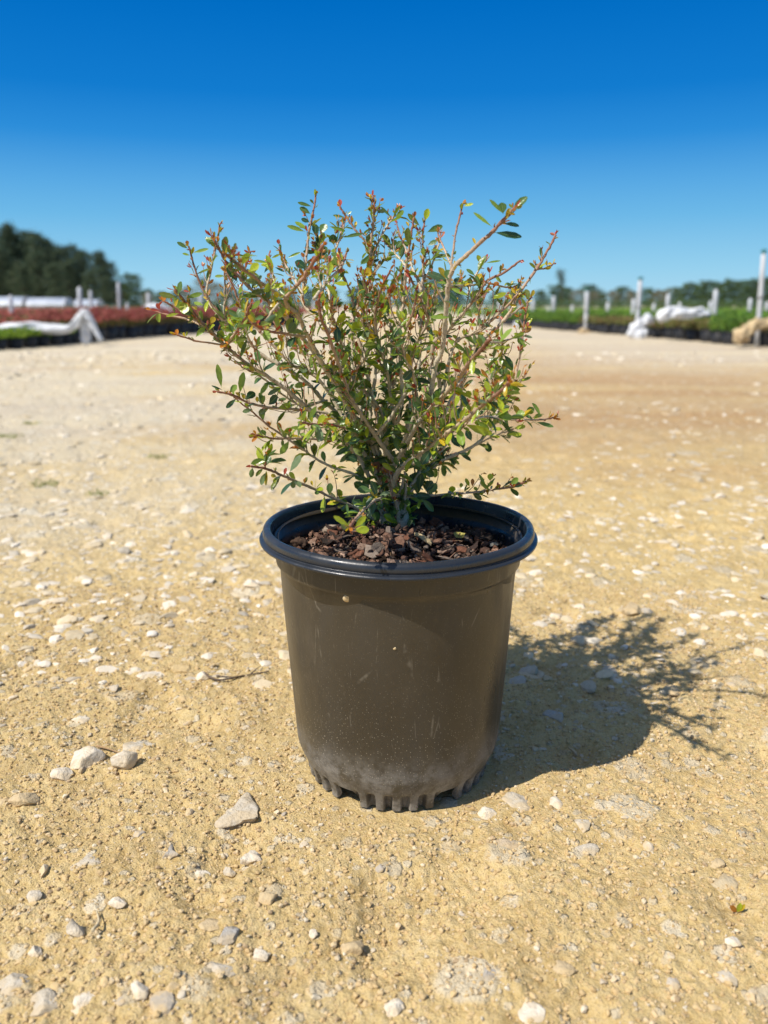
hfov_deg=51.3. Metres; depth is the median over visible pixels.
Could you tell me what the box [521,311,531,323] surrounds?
potted plant
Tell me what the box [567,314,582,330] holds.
potted plant
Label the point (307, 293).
broadleaf tree
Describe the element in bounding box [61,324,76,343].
potted plant
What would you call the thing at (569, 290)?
broadleaf tree
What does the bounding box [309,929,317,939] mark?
stone
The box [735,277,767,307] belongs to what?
broadleaf tree
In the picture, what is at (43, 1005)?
stone
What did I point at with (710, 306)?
riser pipe
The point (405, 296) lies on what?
broadleaf tree
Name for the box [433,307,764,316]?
nursery bed
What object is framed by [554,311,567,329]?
potted plant
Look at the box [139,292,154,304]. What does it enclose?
broadleaf tree
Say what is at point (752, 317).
potted plant
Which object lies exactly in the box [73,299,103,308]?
hoop house
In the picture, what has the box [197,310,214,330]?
potted shrub
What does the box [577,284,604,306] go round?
broadleaf tree
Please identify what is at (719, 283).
broadleaf tree
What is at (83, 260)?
pine tree
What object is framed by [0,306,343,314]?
nursery bed
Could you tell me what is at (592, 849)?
stone
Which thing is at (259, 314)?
potted shrub
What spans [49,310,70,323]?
potted shrub
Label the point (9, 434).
weed patch
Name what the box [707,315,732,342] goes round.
potted plant
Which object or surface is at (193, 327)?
potted shrub
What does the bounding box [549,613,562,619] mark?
stone
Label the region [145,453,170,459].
weed patch
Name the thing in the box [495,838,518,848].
stone
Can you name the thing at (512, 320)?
potted plant
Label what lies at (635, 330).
frost cloth
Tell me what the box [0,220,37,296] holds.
pine tree
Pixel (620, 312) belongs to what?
potted plant
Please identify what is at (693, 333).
potted plant
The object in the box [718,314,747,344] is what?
potted plant
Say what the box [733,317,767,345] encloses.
frost cloth
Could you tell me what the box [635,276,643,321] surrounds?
riser pipe
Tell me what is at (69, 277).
pine tree
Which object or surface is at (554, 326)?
potted plant
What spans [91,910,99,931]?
dry straw
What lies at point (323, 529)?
bark piece
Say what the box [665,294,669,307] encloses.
riser pipe
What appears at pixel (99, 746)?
dry straw
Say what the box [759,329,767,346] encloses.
potted plant
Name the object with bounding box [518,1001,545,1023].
stone
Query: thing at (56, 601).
stone
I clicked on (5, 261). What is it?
pine tree
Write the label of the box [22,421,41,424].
weed patch
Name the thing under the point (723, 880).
stone
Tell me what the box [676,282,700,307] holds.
broadleaf tree
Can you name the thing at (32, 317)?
potted shrub
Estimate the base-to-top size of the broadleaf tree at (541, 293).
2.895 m
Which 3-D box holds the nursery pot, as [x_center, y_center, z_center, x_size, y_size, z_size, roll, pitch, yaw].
[0.009,0.082,0.495,0.164,0.157,0.163,0,14,0]
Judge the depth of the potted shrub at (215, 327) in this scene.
9.03 m
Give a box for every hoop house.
[0,296,27,307]
[24,297,72,307]
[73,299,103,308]
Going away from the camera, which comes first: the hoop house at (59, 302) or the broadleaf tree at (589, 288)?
the hoop house at (59, 302)
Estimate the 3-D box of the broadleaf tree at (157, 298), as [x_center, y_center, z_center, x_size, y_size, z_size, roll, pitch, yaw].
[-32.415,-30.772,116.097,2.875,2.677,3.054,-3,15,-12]
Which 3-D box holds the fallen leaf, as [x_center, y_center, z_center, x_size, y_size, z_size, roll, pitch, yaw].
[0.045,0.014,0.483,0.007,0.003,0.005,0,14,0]
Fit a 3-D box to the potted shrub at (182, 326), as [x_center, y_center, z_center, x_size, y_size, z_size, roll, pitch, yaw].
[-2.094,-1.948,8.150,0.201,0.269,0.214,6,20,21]
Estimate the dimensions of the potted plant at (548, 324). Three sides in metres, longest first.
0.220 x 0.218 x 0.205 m
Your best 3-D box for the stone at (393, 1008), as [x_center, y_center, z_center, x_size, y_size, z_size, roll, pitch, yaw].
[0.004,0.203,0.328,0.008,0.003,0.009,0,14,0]
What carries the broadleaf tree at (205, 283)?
on the ground
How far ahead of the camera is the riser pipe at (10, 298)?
9.18 m
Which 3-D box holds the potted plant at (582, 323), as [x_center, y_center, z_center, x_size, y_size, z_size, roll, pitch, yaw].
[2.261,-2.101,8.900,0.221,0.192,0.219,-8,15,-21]
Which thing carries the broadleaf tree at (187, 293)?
on the ground
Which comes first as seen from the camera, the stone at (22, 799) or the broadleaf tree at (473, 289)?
the stone at (22, 799)
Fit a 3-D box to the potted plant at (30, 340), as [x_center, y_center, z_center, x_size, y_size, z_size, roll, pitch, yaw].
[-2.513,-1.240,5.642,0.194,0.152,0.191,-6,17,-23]
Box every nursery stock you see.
[0,304,215,307]
[164,299,411,306]
[412,298,767,307]
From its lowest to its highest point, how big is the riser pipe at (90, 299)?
0.484 m
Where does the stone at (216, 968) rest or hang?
on the ground
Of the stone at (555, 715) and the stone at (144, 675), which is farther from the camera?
the stone at (144, 675)
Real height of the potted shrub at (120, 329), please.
0.283 m
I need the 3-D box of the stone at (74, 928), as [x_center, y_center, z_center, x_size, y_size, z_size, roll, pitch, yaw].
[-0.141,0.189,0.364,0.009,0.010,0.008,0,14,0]
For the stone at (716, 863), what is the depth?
0.41 m
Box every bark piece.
[320,525,340,531]
[414,532,431,545]
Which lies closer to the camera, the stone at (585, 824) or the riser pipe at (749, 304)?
the stone at (585, 824)
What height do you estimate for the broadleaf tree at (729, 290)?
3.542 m
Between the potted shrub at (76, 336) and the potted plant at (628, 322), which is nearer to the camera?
the potted shrub at (76, 336)
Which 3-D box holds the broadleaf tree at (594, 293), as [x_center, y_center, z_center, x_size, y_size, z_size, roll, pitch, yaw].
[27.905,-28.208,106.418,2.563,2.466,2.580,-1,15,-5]
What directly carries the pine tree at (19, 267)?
on the ground
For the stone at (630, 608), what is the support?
on the ground
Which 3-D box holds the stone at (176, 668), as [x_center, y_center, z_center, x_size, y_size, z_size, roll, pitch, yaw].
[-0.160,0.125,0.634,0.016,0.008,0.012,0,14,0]
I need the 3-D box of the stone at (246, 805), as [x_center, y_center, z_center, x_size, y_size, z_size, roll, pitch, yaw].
[-0.083,0.170,0.457,0.026,0.006,0.032,0,14,0]
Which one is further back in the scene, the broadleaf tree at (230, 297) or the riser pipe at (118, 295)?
the broadleaf tree at (230, 297)
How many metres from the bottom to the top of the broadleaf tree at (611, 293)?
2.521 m
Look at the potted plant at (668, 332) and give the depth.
6.98 m
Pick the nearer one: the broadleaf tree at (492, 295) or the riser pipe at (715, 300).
the riser pipe at (715, 300)
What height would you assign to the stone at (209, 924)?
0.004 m
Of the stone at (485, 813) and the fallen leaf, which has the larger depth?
the fallen leaf
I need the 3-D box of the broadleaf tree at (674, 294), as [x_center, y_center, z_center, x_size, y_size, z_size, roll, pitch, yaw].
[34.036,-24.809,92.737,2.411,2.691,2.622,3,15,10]
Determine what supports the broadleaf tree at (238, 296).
on the ground
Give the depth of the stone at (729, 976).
0.34 m
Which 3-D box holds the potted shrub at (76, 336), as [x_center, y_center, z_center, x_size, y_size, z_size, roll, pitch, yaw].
[-2.407,-1.444,6.183,0.201,0.274,0.214,13,19,42]
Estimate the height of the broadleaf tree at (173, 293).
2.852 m
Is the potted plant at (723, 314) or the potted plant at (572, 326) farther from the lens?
the potted plant at (572, 326)
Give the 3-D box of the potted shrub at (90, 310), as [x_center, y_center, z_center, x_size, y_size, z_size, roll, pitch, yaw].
[-2.391,-1.497,6.362,0.201,0.288,0.214,7,17,23]
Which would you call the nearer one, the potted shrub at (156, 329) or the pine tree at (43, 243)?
the potted shrub at (156, 329)
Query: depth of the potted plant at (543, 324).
10.20 m
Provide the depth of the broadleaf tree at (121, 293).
108.16 m
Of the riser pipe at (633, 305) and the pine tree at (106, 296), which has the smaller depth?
the riser pipe at (633, 305)
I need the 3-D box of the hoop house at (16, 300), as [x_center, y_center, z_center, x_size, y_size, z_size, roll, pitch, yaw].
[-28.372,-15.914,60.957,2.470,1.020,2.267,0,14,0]
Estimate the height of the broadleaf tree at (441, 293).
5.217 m
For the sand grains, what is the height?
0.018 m
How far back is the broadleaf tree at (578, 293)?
104.20 m
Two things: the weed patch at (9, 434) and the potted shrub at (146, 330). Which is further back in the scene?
the potted shrub at (146, 330)
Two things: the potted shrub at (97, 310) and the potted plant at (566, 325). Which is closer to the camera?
the potted shrub at (97, 310)
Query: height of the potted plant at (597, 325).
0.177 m
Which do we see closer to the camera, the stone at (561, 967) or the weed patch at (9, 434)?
the stone at (561, 967)
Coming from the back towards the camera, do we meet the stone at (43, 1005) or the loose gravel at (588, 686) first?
the loose gravel at (588, 686)
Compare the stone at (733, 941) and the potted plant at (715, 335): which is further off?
the potted plant at (715, 335)
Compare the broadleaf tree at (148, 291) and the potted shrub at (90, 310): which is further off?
the broadleaf tree at (148, 291)
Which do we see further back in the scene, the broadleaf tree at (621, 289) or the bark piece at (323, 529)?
the broadleaf tree at (621, 289)
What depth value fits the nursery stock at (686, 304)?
38.77 m
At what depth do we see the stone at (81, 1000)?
0.33 m
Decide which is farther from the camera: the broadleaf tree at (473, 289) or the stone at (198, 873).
the broadleaf tree at (473, 289)
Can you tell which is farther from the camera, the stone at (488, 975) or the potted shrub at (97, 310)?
the potted shrub at (97, 310)
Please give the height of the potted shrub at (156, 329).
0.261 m
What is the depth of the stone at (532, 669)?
0.63 m
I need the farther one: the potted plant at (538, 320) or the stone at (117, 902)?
the potted plant at (538, 320)
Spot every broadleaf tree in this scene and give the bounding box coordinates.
[111,282,131,307]
[111,290,129,305]
[117,272,145,307]
[138,288,156,304]
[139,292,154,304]
[154,291,166,302]
[170,291,186,303]
[176,286,200,303]
[191,277,222,302]
[205,282,231,304]
[219,288,236,306]
[232,290,246,306]
[300,288,316,307]
[343,287,363,307]
[391,287,410,306]
[428,279,456,307]
[449,287,466,307]
[466,288,483,307]
[487,290,504,307]
[507,289,525,307]
[531,289,549,307]
[545,284,572,307]
[558,287,578,307]
[567,289,584,307]
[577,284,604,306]
[589,291,600,307]
[597,292,608,307]
[603,290,623,307]
[609,286,634,307]
[623,290,636,306]
[641,287,659,307]
[649,289,666,307]
[649,290,670,307]
[658,288,674,303]
[668,287,681,305]
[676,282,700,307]
[689,283,707,307]
[694,280,720,307]
[709,281,725,307]
[718,278,743,307]
[730,281,756,307]
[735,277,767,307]
[751,275,767,307]
[752,278,767,301]
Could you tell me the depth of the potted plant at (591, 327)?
8.68 m
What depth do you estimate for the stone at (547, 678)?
0.61 m
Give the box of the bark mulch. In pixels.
[289,517,512,562]
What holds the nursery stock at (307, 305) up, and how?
on the ground
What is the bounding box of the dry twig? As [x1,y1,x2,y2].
[205,666,268,680]
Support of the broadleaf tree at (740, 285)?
on the ground
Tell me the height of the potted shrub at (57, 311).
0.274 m
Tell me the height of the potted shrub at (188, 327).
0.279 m
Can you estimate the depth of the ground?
0.57 m
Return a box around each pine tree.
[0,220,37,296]
[0,244,16,296]
[3,260,38,297]
[10,234,29,296]
[14,228,39,282]
[14,228,58,297]
[18,248,50,297]
[39,261,69,297]
[40,239,62,293]
[43,242,80,296]
[56,255,83,301]
[60,241,89,299]
[72,249,103,298]
[80,248,121,302]
[80,269,101,299]
[96,276,114,305]
[99,258,123,306]
[554,266,566,307]
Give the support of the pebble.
attached to the nursery pot
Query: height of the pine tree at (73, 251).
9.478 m
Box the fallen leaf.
[454,532,464,537]
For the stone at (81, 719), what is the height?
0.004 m
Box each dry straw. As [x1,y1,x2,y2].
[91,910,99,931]
[96,745,118,752]
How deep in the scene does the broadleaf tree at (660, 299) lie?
117.69 m
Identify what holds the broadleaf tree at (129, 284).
on the ground
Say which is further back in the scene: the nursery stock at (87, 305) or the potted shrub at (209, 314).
the nursery stock at (87, 305)
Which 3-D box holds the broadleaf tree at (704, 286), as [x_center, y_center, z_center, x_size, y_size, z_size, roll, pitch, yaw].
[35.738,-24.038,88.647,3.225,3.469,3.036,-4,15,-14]
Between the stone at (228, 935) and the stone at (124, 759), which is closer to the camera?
the stone at (228, 935)
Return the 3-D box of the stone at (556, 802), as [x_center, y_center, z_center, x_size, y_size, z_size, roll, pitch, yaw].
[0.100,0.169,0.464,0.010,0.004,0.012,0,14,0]
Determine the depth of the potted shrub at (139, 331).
7.24 m
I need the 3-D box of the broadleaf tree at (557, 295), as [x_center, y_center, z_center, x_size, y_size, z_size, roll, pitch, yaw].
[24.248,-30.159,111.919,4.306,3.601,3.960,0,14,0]
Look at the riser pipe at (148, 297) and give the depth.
10.13 m
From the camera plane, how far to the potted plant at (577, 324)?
9.06 m
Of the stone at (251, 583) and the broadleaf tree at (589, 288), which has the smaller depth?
the stone at (251, 583)
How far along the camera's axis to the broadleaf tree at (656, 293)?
104.11 m
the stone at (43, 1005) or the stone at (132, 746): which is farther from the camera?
the stone at (132, 746)
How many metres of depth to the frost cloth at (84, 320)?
5.68 m
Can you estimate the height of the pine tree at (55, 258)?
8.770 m
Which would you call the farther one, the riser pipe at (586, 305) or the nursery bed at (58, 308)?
the nursery bed at (58, 308)
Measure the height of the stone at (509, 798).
0.006 m
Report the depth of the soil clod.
0.48 m
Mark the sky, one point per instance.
(635, 132)
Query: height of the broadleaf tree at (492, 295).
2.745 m
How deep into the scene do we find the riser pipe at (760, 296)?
5.53 m
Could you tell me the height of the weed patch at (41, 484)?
0.012 m
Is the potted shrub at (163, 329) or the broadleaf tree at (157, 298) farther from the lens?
the broadleaf tree at (157, 298)
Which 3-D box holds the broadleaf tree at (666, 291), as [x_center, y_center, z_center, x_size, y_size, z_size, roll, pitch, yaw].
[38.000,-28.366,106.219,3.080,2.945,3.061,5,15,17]
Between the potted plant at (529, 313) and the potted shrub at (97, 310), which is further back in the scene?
the potted plant at (529, 313)
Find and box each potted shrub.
[28,309,53,323]
[38,307,61,323]
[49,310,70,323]
[58,307,81,343]
[69,306,95,341]
[85,306,104,323]
[93,310,108,340]
[95,309,118,339]
[98,305,115,326]
[106,306,128,338]
[118,310,138,338]
[125,310,145,337]
[135,306,154,336]
[142,308,162,335]
[144,189,560,533]
[151,309,169,335]
[161,307,181,334]
[169,310,187,334]
[173,313,189,333]
[187,311,198,332]
[194,306,208,330]
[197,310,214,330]
[203,307,218,331]
[253,308,263,324]
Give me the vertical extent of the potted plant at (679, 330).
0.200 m
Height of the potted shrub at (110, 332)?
0.259 m
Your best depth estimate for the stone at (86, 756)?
0.50 m
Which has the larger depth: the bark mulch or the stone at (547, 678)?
the stone at (547, 678)
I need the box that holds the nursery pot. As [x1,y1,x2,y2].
[259,493,537,810]
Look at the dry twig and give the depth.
0.62 m
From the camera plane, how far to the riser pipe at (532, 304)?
12.09 m
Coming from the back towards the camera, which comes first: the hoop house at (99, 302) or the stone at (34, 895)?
the hoop house at (99, 302)
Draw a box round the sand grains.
[0,579,767,1023]
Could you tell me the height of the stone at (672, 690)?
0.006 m
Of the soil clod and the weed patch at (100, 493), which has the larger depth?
the weed patch at (100, 493)
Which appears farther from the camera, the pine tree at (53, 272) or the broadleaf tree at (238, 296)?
the broadleaf tree at (238, 296)
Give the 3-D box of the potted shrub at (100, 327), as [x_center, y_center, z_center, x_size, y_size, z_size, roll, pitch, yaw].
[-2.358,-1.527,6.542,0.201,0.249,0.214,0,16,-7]
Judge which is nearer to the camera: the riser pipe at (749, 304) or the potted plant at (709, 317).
the potted plant at (709, 317)
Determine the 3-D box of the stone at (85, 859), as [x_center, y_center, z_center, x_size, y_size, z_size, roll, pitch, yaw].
[-0.150,0.183,0.412,0.023,0.008,0.019,0,14,0]
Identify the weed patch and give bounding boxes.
[0,432,23,438]
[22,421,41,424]
[28,479,58,487]
[85,489,111,496]
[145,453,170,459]
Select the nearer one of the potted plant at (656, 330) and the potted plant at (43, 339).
the potted plant at (43, 339)
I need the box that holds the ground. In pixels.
[0,306,767,1023]
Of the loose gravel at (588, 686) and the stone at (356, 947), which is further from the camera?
the loose gravel at (588, 686)
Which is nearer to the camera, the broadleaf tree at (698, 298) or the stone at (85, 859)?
the stone at (85, 859)
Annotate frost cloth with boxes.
[0,309,102,345]
[143,303,172,311]
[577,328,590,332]
[626,313,653,338]
[656,306,711,322]
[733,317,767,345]
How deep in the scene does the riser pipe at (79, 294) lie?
7.13 m
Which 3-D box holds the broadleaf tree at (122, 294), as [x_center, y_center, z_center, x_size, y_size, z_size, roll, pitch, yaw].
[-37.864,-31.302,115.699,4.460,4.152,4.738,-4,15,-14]
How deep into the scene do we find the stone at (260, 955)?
0.35 m
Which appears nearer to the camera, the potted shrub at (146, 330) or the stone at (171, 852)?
the stone at (171, 852)
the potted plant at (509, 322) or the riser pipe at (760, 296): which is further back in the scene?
the potted plant at (509, 322)
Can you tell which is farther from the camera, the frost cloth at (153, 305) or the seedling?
the frost cloth at (153, 305)
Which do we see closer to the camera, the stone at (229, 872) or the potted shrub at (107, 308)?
the stone at (229, 872)
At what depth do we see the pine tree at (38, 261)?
99.26 m
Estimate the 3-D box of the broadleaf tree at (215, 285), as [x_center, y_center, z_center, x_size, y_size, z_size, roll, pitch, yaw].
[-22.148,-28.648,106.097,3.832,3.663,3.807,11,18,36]
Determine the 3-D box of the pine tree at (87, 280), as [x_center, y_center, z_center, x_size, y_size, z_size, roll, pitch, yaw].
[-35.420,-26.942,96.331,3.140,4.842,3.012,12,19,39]
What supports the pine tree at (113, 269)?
on the ground
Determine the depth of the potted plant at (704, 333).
6.42 m
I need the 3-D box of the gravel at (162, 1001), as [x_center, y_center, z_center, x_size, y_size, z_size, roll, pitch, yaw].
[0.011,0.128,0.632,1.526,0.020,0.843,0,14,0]
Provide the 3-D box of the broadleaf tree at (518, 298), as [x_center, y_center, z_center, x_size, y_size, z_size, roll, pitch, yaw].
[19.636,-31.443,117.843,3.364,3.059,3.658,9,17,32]
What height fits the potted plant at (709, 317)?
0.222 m
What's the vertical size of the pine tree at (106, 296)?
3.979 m
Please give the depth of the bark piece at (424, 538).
0.46 m
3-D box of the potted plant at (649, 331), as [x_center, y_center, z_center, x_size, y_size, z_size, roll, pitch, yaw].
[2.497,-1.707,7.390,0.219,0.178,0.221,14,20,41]
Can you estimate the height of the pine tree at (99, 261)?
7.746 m
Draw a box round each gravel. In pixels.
[0,350,767,694]
[0,527,767,1022]
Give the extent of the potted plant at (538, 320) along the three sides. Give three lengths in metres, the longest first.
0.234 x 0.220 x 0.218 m
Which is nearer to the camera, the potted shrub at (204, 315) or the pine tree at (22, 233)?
the potted shrub at (204, 315)
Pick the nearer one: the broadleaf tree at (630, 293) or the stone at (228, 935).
the stone at (228, 935)
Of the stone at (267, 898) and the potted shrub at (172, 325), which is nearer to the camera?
the stone at (267, 898)
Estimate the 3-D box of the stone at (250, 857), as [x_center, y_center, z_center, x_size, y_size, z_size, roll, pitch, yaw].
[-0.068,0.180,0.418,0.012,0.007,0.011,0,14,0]
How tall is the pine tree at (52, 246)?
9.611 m
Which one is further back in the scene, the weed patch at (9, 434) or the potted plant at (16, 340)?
the potted plant at (16, 340)
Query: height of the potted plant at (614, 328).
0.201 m
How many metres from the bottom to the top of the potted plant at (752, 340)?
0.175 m
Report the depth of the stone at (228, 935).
0.36 m
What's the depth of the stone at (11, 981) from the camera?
0.34 m
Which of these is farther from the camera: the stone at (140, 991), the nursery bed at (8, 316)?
the nursery bed at (8, 316)
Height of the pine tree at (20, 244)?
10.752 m
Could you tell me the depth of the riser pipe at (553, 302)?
11.59 m
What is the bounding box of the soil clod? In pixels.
[290,536,306,549]
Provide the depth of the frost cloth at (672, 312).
6.47 m
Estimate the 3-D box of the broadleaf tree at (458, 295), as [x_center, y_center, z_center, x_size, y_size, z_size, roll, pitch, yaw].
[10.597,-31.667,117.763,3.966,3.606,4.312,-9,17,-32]
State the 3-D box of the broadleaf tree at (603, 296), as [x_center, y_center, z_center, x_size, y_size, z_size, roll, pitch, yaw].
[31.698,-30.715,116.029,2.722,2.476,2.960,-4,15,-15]
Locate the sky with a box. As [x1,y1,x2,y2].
[0,0,767,305]
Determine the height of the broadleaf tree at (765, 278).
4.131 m
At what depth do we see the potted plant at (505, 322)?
11.89 m
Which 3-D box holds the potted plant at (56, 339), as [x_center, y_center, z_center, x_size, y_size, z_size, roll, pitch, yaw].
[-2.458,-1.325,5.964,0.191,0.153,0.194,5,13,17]
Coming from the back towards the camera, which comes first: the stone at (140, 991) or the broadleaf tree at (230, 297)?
the broadleaf tree at (230, 297)
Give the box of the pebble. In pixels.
[343,595,348,601]
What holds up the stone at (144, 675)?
on the ground
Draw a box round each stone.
[0,972,29,995]
[8,792,39,806]
[26,890,42,902]
[28,945,42,956]
[30,988,58,1016]
[38,597,67,604]
[50,767,73,780]
[66,918,84,936]
[70,746,105,769]
[70,853,100,870]
[71,991,94,1014]
[72,716,89,722]
[108,896,126,908]
[110,750,137,769]
[122,741,152,751]
[130,981,149,999]
[136,671,164,678]
[162,844,178,858]
[171,664,190,672]
[194,870,210,879]
[196,671,209,680]
[197,918,218,931]
[206,961,235,976]
[214,792,258,828]
[218,926,238,944]
[223,867,235,877]
[240,850,261,865]
[243,579,260,587]
[253,948,268,961]
[258,892,277,904]
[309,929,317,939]
[341,940,363,955]
[384,998,403,1016]
[477,806,496,819]
[483,968,495,980]
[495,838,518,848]
[501,792,529,812]
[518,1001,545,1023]
[519,665,537,674]
[526,569,542,575]
[542,710,562,722]
[543,675,554,680]
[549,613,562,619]
[549,796,562,808]
[552,960,575,975]
[574,819,590,832]
[575,843,598,855]
[621,602,641,615]
[663,684,679,695]
[710,858,725,868]
[711,872,738,896]
[714,970,737,985]
[725,936,741,947]
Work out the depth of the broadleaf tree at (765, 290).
88.91 m
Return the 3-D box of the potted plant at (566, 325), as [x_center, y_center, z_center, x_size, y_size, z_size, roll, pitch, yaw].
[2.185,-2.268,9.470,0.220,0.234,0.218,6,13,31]
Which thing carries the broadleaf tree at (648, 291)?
on the ground
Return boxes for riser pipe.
[8,295,13,311]
[77,287,82,309]
[89,290,92,307]
[117,282,120,309]
[146,293,149,303]
[531,300,534,310]
[552,296,554,310]
[583,288,588,328]
[631,299,635,313]
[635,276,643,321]
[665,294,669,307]
[708,301,711,310]
[712,289,717,314]
[747,298,751,310]
[754,249,767,346]
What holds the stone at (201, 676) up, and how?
on the ground
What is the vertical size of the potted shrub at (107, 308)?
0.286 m
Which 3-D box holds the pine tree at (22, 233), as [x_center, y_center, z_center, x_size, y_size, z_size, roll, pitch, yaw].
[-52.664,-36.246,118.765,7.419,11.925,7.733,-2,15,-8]
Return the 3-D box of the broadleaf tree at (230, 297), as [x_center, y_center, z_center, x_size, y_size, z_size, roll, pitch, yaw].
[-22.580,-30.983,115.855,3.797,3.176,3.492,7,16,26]
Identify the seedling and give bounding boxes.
[730,903,744,911]
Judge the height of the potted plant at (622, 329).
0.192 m
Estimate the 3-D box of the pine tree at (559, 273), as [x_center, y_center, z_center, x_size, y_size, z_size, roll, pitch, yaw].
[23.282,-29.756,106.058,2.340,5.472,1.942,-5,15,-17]
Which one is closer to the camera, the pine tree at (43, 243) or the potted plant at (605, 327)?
the potted plant at (605, 327)
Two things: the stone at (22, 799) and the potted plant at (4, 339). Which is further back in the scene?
the potted plant at (4, 339)
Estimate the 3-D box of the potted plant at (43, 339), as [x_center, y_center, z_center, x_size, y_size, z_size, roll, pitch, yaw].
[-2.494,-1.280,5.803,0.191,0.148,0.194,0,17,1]
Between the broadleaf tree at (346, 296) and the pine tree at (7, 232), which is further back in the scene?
the broadleaf tree at (346, 296)
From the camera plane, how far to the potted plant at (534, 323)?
10.57 m
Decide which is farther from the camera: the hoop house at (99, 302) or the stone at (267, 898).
the hoop house at (99, 302)
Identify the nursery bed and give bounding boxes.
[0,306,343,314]
[0,308,127,324]
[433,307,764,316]
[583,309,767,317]
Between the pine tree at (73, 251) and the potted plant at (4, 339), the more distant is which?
the pine tree at (73, 251)
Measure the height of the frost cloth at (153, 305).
0.149 m
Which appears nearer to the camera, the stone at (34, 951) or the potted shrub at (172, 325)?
the stone at (34, 951)
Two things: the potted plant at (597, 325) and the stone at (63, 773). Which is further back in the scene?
the potted plant at (597, 325)
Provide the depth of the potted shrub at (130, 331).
7.05 m
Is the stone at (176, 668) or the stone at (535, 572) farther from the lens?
the stone at (535, 572)
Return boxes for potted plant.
[0,330,12,349]
[1,328,28,348]
[16,325,41,347]
[37,333,51,346]
[49,334,63,344]
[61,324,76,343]
[501,310,509,324]
[505,312,511,325]
[510,311,517,325]
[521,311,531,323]
[526,310,536,327]
[529,313,540,327]
[535,311,549,327]
[538,312,552,328]
[543,314,556,328]
[549,310,561,329]
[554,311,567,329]
[560,310,573,330]
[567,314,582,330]
[572,311,589,330]
[577,315,591,329]
[585,314,602,331]
[592,316,608,332]
[598,315,614,333]
[609,314,626,333]
[612,310,626,315]
[616,316,632,334]
[622,315,635,333]
[645,319,658,336]
[649,319,666,337]
[660,318,681,338]
[669,319,691,339]
[682,319,704,340]
[697,317,720,341]
[699,313,717,319]
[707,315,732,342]
[714,313,730,318]
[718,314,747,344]
[738,322,754,344]
[742,314,763,323]
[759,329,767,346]

